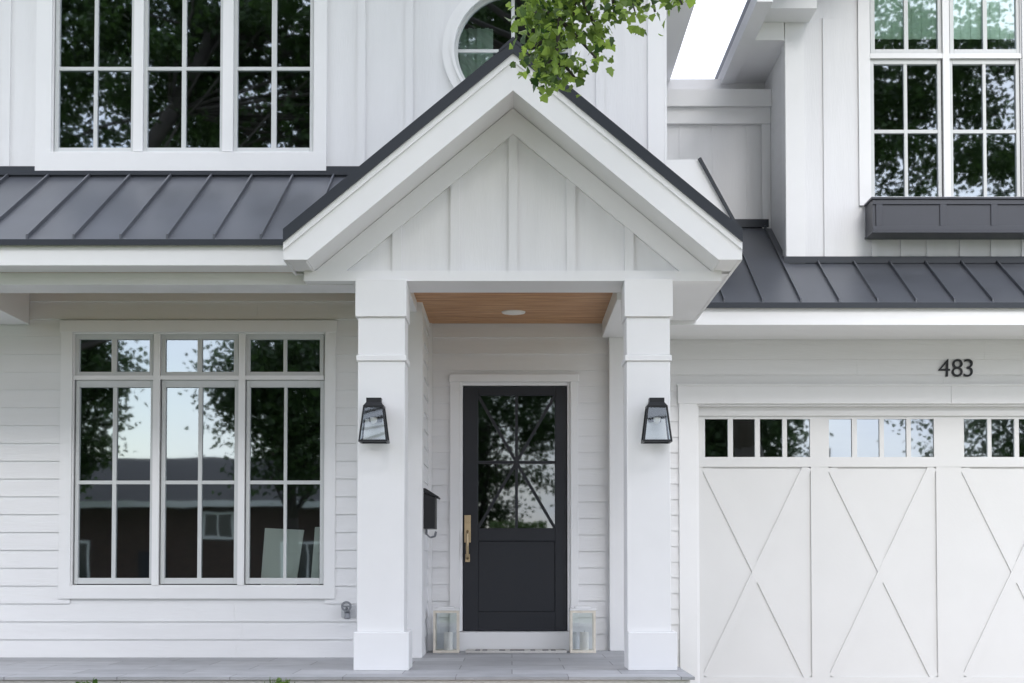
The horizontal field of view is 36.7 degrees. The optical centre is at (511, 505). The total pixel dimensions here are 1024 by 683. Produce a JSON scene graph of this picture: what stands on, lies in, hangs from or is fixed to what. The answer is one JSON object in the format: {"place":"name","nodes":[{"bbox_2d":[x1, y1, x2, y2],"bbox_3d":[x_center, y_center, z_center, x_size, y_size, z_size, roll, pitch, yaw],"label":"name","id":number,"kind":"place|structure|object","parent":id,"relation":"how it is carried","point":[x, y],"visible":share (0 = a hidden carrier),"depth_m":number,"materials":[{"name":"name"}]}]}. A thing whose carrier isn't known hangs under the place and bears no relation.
{"place":"outdoors","nodes":[
{"label":"outdoors","id":0,"kind":"place"},
{"bbox_2d":[76,677,97,682],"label":"plant","id":1,"kind":"object","parent":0,"point":[95,681],"visible":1,"depth_m":10.10,"materials":[{"name":"green plant"}]},
{"bbox_2d":[264,677,294,682],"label":"plant","id":2,"kind":"object","parent":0,"point":[279,680],"visible":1,"depth_m":10.05,"materials":[{"name":"green plant"}]},
{"bbox_2d":[671,0,746,78],"label":"sky","id":3,"kind":"structure","parent":0,"point":[712,24],"materials":[{"name":"white"}]},
{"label":"lawn","id":4,"kind":"structure","parent":0,"visible":0},
{"bbox_2d":[0,680,689,682],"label":"porch step","id":5,"kind":"object","parent":4,"relation":"on","point":[355,681],"visible":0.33,"depth_m":10.29,"materials":[{"name":"concrete"}]},
{"bbox_2d":[0,650,694,679],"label":"porch paving","id":6,"kind":"structure","parent":5,"relation":"on","point":[568,665],"depth_m":11.10,"materials":[{"name":"grey concrete"}]},
{"bbox_2d":[433,607,459,652],"bbox_3d":[-0.557,1.057,13.149,0.220,0.388,0.220,0,-2,0],"label":"floor lantern","id":7,"kind":"object","parent":6,"relation":"on","point":[446,610],"visible":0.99,"depth_m":13.05,"materials":[{"name":"white wood"}]},
{"bbox_2d":[444,631,452,649],"bbox_3d":[-0.542,1.147,13.146,0.076,0.162,0.076,0,-2,0],"label":"candle","id":8,"kind":"object","parent":7,"relation":"on","point":[448,640],"visible":1,"depth_m":13.11,"materials":[{"name":"white wax"}]},
{"bbox_2d":[465,649,566,652],"bbox_3d":[0.034,1.238,13.132,0.852,0.022,0.300,0,-2,0],"label":"door mat","id":9,"kind":"object","parent":6,"relation":"on","point":[515,651],"depth_m":12.98,"materials":[{"name":"grey fabric"}]},
{"bbox_2d":[569,607,595,652],"bbox_3d":[0.600,1.057,13.149,0.220,0.388,0.220,0,-2,0],"label":"floor lantern","id":10,"kind":"object","parent":6,"relation":"on","point":[582,610],"visible":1,"depth_m":13.05,"materials":[{"name":"white wood"}]},
{"bbox_2d":[580,631,588,649],"bbox_3d":[0.615,1.147,13.146,0.076,0.162,0.076,0,-2,0],"label":"candle","id":11,"kind":"object","parent":10,"relation":"on","point":[584,640],"visible":1,"depth_m":13.11,"materials":[{"name":"white wax"}]},
{"bbox_2d":[0,0,1023,682],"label":"house","id":12,"kind":"structure","parent":4,"relation":"on","point":[254,254],"depth_m":13.50,"materials":[{"name":"white paint"}]},
{"bbox_2d":[35,0,326,170],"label":"window","id":13,"kind":"structure","parent":12,"relation":"in","point":[49,156],"depth_m":12.61,"materials":[{"name":"white paint"}]},
{"bbox_2d":[58,320,336,598],"bbox_3d":[-2.541,-0.371,12.552,2.246,2.250,0.163,0,-2,0],"label":"window","id":14,"kind":"structure","parent":12,"relation":"in","point":[242,379],"depth_m":12.51,"materials":[{"name":"white paint"}]},
{"bbox_2d":[261,528,303,584],"bbox_3d":[-1.893,0.643,12.645,0.380,0.915,0.020,0,-2,0],"label":"leaning board","id":15,"kind":"object","parent":12,"relation":"on","point":[272,563],"visible":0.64,"depth_m":12.64,"materials":[{"name":"white"}]},
{"bbox_2d":[311,527,319,584],"bbox_3d":[-1.615,0.639,12.645,0.118,0.924,0.020,0,-2,0],"label":"leaning board","id":16,"kind":"object","parent":12,"relation":"on","point":[315,572],"visible":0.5,"depth_m":12.64,"materials":[{"name":"white"}]},
{"bbox_2d":[341,601,355,618],"bbox_3d":[-1.314,0.839,12.374,0.120,0.144,0.134,0,-2,0],"label":"hose tap","id":17,"kind":"object","parent":12,"relation":"attached to","point":[348,611],"visible":1,"depth_m":12.35,"materials":[{"name":"grey metal"}]},
{"bbox_2d":[358,398,389,443],"bbox_3d":[-0.967,-0.594,10.858,0.205,0.312,0.246,0,-2,0],"label":"wall lantern","id":18,"kind":"object","parent":12,"relation":"attached to","point":[373,410],"depth_m":10.78,"materials":[{"name":"black metal"}]},
{"bbox_2d":[423,488,440,537],"bbox_3d":[-0.660,0.068,12.717,0.129,0.404,0.316,0,-2,0],"label":"mailbox","id":19,"kind":"object","parent":12,"relation":"attached to","point":[430,498],"visible":0.98,"depth_m":12.57,"materials":[{"name":"black metal"}]},
{"bbox_2d":[442,0,583,87],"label":"round window","id":20,"kind":"structure","parent":12,"relation":"in","point":[464,51],"depth_m":12.65,"materials":[{"name":"white paint"}]},
{"bbox_2d":[502,310,524,314],"bbox_3d":[0.013,-1.609,12.921,0.200,0.019,0.200,0,-2,0],"label":"ceiling light","id":21,"kind":"object","parent":12,"relation":"attached to","point":[513,312],"visible":1,"depth_m":12.88,"materials":[{"name":"white plastic"}]},
{"bbox_2d":[449,374,578,650],"bbox_3d":[0.017,0.057,13.493,1.135,2.412,0.290,0,-2,0],"label":"front door","id":22,"kind":"structure","parent":12,"relation":"in","point":[512,588],"depth_m":13.52,"materials":[{"name":"black paint"}]},
{"bbox_2d":[641,398,671,443],"bbox_3d":[1.013,-0.594,10.858,0.205,0.312,0.246,0,-2,0],"label":"wall lantern","id":23,"kind":"object","parent":12,"relation":"attached to","point":[656,410],"depth_m":10.78,"materials":[{"name":"black metal"}]},
{"bbox_2d":[676,384,1023,682],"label":"garage door","id":24,"kind":"structure","parent":12,"relation":"in","point":[819,567],"depth_m":14.30,"materials":[{"name":"white paint"}]},
{"bbox_2d":[857,0,1023,205],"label":"window","id":25,"kind":"structure","parent":12,"relation":"in","point":[944,21],"depth_m":14.43,"materials":[{"name":"white paint"}]},
{"bbox_2d":[864,197,1023,239],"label":"window box","id":26,"kind":"object","parent":12,"relation":"attached to","point":[944,218],"visible":1,"depth_m":14.06,"materials":[{"name":"wood"}]},
{"bbox_2d":[938,359,972,376],"bbox_3d":[4.101,-1.271,14.289,0.318,0.164,0.016,0,-2,0],"label":"house number","id":27,"kind":"object","parent":12,"relation":"attached to","point":[959,367],"visible":1,"depth_m":14.28,"materials":[{"name":"black metal"}]},
{"bbox_2d":[506,0,695,102],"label":"maple tree","id":28,"kind":"object","parent":4,"relation":"on","point":[553,22],"visible":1,"depth_m":8.67,"materials":[{"name":"green plant"}]}
]}

